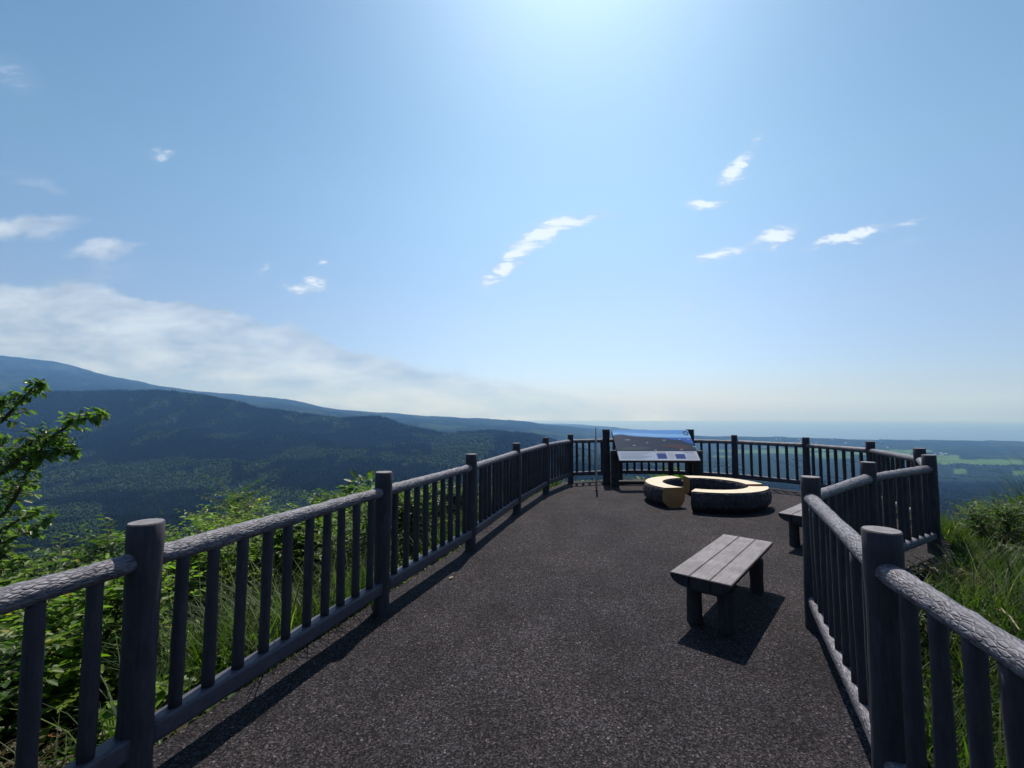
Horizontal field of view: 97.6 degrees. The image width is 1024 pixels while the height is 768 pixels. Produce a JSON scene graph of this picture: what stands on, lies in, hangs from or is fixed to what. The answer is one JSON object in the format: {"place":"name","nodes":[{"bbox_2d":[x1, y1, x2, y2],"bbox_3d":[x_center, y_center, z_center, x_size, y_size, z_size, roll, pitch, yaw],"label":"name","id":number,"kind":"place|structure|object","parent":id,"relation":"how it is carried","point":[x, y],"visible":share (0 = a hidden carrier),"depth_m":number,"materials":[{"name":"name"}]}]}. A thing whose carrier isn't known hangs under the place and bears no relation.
{"place":"outdoors","nodes":[
{"label":"outdoors","id":0,"kind":"place"},
{"bbox_2d":[0,356,1023,765],"bbox_3d":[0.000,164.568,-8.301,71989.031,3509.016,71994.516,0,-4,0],"label":"hills","id":1,"kind":"structure","parent":0,"point":[14,372],"depth_m":3779.16,"materials":[{"name":"green plant"}]},
{"bbox_2d":[0,552,56,587],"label":"shrub","id":2,"kind":"object","parent":1,"relation":"on","point":[20,573],"visible":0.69,"depth_m":3.79,"materials":[{"name":"green plant"}]},
{"bbox_2d":[0,728,74,767],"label":"reddish plant","id":3,"kind":"object","parent":1,"relation":"on","point":[3,753],"visible":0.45,"depth_m":2.23,"materials":[{"name":"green plant"}]},
{"bbox_2d":[0,603,80,738],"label":"shrub","id":4,"kind":"object","parent":1,"relation":"on","point":[5,649],"visible":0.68,"depth_m":2.36,"materials":[{"name":"green plant"}]},
{"bbox_2d":[0,377,111,575],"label":"tree","id":5,"kind":"object","parent":1,"relation":"on","point":[34,451],"visible":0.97,"depth_m":4.19,"materials":[{"name":"green plant"}]},
{"bbox_2d":[3,527,173,586],"bbox_3d":[-5.316,2.928,5.397,2.240,2.181,2.904,3,-5,-36],"label":"shrub","id":6,"kind":"object","parent":1,"relation":"on","point":[88,536],"visible":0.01,"depth_m":5.55,"materials":[{"name":"green plant"}]},
{"bbox_2d":[0,510,182,616],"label":"shrub","id":7,"kind":"object","parent":1,"relation":"on","point":[102,546],"visible":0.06,"depth_m":4.47,"materials":[{"name":"green plant"}]},
{"bbox_2d":[0,554,206,761],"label":"shrub","id":8,"kind":"object","parent":1,"relation":"on","point":[67,611],"visible":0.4,"depth_m":2.91,"materials":[{"name":"green plant"}]},
{"bbox_2d":[69,649,193,739],"bbox_3d":[-2.794,2.323,3.238,0.779,0.566,0.726,0,-4,0],"label":"shrub","id":9,"kind":"object","parent":1,"relation":"on","point":[102,703],"visible":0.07,"depth_m":3.18,"materials":[{"name":"green plant"}]},
{"bbox_2d":[76,590,203,686],"bbox_3d":[-3.247,2.348,3.811,1.396,1.002,0.893,1,-4,-21],"label":"shrub","id":10,"kind":"object","parent":1,"relation":"on","point":[160,630],"visible":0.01,"depth_m":3.85,"materials":[{"name":"green plant"}]},
{"bbox_2d":[97,664,200,738],"bbox_3d":[-2.155,2.005,2.682,0.527,0.420,0.587,-1,-4,17],"label":"broadleaf plant","id":11,"kind":"object","parent":1,"relation":"on","point":[160,696],"visible":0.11,"depth_m":2.68,"materials":[{"name":"green plant"}]},
{"bbox_2d":[84,498,302,628],"bbox_3d":[-3.361,2.182,4.843,1.866,1.861,2.125,0,-4,0],"label":"shrub","id":12,"kind":"object","parent":1,"relation":"on","point":[227,553],"visible":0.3,"depth_m":4.79,"materials":[{"name":"green plant"}]},
{"bbox_2d":[218,631,275,664],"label":"broadleaf plant","id":13,"kind":"object","parent":1,"relation":"on","point":[228,649],"visible":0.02,"depth_m":3.33,"materials":[{"name":"green plant"}]},
{"bbox_2d":[166,473,328,597],"bbox_3d":[-3.886,2.458,6.677,2.034,2.178,2.024,-3,-5,39],"label":"shrub","id":14,"kind":"object","parent":1,"relation":"on","point":[234,501],"visible":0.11,"depth_m":6.68,"materials":[{"name":"green plant"}]},
{"bbox_2d":[0,477,563,767],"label":"grass","id":15,"kind":"structure","parent":1,"relation":"on","point":[224,634],"depth_m":3.38,"materials":[{"name":"green plant"}]},
{"bbox_2d":[248,497,366,591],"bbox_3d":[-2.667,2.289,6.040,1.562,1.377,1.574,0,-4,0],"label":"shrub","id":16,"kind":"object","parent":1,"relation":"on","point":[299,533],"visible":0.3,"depth_m":5.72,"materials":[{"name":"green plant"}]},
{"bbox_2d":[276,468,413,555],"bbox_3d":[-5.697,7.444,17.636,7.757,8.074,8.338,3,-5,-39],"label":"shrub","id":17,"kind":"object","parent":1,"relation":"on","point":[369,474],"visible":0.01,"depth_m":18.05,"materials":[{"name":"green plant"}]},
{"bbox_2d":[300,484,399,555],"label":"shrub","id":18,"kind":"object","parent":1,"relation":"on","point":[327,497],"visible":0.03,"depth_m":7.11,"materials":[{"name":"green plant"}]},
{"bbox_2d":[314,502,402,587],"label":"shrub","id":19,"kind":"object","parent":1,"relation":"on","point":[364,536],"visible":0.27,"depth_m":5.08,"materials":[{"name":"green plant"}]},
{"bbox_2d":[356,482,439,562],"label":"shrub","id":20,"kind":"object","parent":1,"relation":"on","point":[400,513],"visible":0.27,"depth_m":6.72,"materials":[{"name":"green plant"}]},
{"bbox_2d":[413,480,478,534],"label":"shrub","id":21,"kind":"object","parent":1,"relation":"on","point":[454,496],"visible":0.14,"depth_m":7.90,"materials":[{"name":"green plant"}]},
{"bbox_2d":[0,479,964,767],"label":"undergrowth","id":22,"kind":"object","parent":1,"relation":"on","point":[68,721],"depth_m":2.91,"materials":[{"name":"green plant"}]},
{"bbox_2d":[0,389,1023,581],"bbox_3d":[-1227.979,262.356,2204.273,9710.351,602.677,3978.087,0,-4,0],"label":"conifer forest","id":23,"kind":"object","parent":1,"relation":"on","point":[122,519],"visible":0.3,"depth_m":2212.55,"materials":[{"name":"green plant"}]},
{"bbox_2d":[153,479,955,767],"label":"viewing deck","id":24,"kind":"structure","parent":1,"relation":"on","point":[553,628],"depth_m":2.81,"materials":[{"name":"asphalt"}]},
{"bbox_2d":[0,434,1023,767],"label":"railing","id":25,"kind":"object","parent":24,"relation":"on","point":[866,596],"visible":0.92,"depth_m":2.15,"materials":[{"name":"grey wood"}]},
{"bbox_2d":[595,427,597,490],"bbox_3d":[1.780,1.591,9.475,0.090,1.336,0.090,0,-4,0],"label":"metal pole","id":26,"kind":"object","parent":24,"relation":"on","point":[596,486],"visible":0.88,"depth_m":9.46,"materials":[{"name":"grey metal"}]},
{"bbox_2d":[602,429,702,486],"bbox_3d":[3.152,1.652,9.903,2.176,1.271,0.842,0,-4,0],"label":"information board","id":27,"kind":"object","parent":24,"relation":"on","point":[654,446],"visible":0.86,"depth_m":9.88,"materials":[{"name":"grey"}]},
{"bbox_2d":[643,476,684,507],"bbox_3d":[2.846,2.004,8.445,0.721,0.353,1.685,-1,-4,19],"label":"log seat","id":28,"kind":"object","parent":24,"relation":"on","point":[668,491],"visible":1,"depth_m":7.79,"materials":[{"name":"brown wood"}]},
{"bbox_2d":[670,534,772,633],"bbox_3d":[1.814,1.667,3.772,0.431,0.440,1.400,-3,-5,40],"label":"bench","id":29,"kind":"object","parent":24,"relation":"on","point":[720,567],"visible":0.94,"depth_m":3.45,"materials":[{"name":"grey wood"}]},
{"bbox_2d":[683,476,763,494],"bbox_3d":[4.059,2.018,8.660,0.631,0.353,1.558,3,-5,-40],"label":"log seat","id":30,"kind":"object","parent":24,"relation":"on","point":[690,483],"visible":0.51,"depth_m":8.74,"materials":[{"name":"brown wood"}]},
{"bbox_2d":[691,486,771,513],"bbox_3d":[3.731,1.936,7.430,1.684,0.353,0.611,1,-4,-14],"label":"log seat","id":31,"kind":"object","parent":24,"relation":"on","point":[750,499],"visible":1,"depth_m":7.19,"materials":[{"name":"brown wood"}]},
{"bbox_2d":[778,503,801,546],"bbox_3d":[3.881,1.797,5.709,1.400,0.440,0.431,3,-5,-42],"label":"bench","id":32,"kind":"object","parent":24,"relation":"on","point":[792,516],"visible":0.16,"depth_m":5.42,"materials":[{"name":"grey wood"}]},
{"bbox_2d":[631,466,686,479],"bbox_3d":[6.491,7.005,19.104,7.137,7.030,7.546,0,-4,0],"label":"broadleaf tree","id":33,"kind":"object","parent":1,"relation":"on","point":[658,475],"visible":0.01,"depth_m":19.65,"materials":[{"name":"green plant"}]},
{"bbox_2d":[594,479,1014,764],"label":"undergrowth","id":34,"kind":"object","parent":1,"relation":"on","point":[932,582],"depth_m":3.15,"materials":[{"name":"green plant"}]},
{"bbox_2d":[882,447,1023,767],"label":"grass","id":35,"kind":"structure","parent":1,"relation":"on","point":[1002,566],"depth_m":3.63,"materials":[{"name":"green plant"}]},
{"bbox_2d":[993,608,1023,634],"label":"dry stalk","id":36,"kind":"object","parent":35,"relation":"on","point":[1009,616],"visible":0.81,"depth_m":3.20,"materials":[{"name":"plant"}]},
{"bbox_2d":[906,553,1023,606],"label":"shrub","id":37,"kind":"object","parent":1,"relation":"on","point":[929,569],"visible":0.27,"depth_m":4.35,"materials":[{"name":"green plant"}]},
{"bbox_2d":[919,594,1022,663],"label":"shrub","id":38,"kind":"object","parent":1,"relation":"on","point":[922,618],"visible":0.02,"depth_m":3.43,"materials":[{"name":"green plant"}]},
{"bbox_2d":[947,497,1023,552],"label":"shrub","id":39,"kind":"object","parent":1,"relation":"on","point":[979,526],"visible":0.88,"depth_m":5.60,"materials":[{"name":"green plant"}]},
{"bbox_2d":[954,482,1023,537],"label":"shrub","id":40,"kind":"object","parent":1,"relation":"on","point":[984,508],"visible":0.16,"depth_m":6.37,"materials":[{"name":"green plant"}]},
{"bbox_2d":[997,542,1023,562],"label":"shrub","id":41,"kind":"object","parent":1,"relation":"on","point":[1018,547],"visible":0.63,"depth_m":5.02,"materials":[{"name":"green plant"}]},
{"bbox_2d":[0,0,1023,423],"label":"sky","id":42,"kind":"structure","parent":0,"point":[518,210],"materials":[{"name":"blue"}]},
{"bbox_2d":[527,421,1023,441],"bbox_3d":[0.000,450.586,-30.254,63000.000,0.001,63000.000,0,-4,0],"label":"sea","id":43,"kind":"structure","parent":0,"point":[921,431],"depth_m":13150.41,"materials":[{"name":"blue liquid"}]}
]}

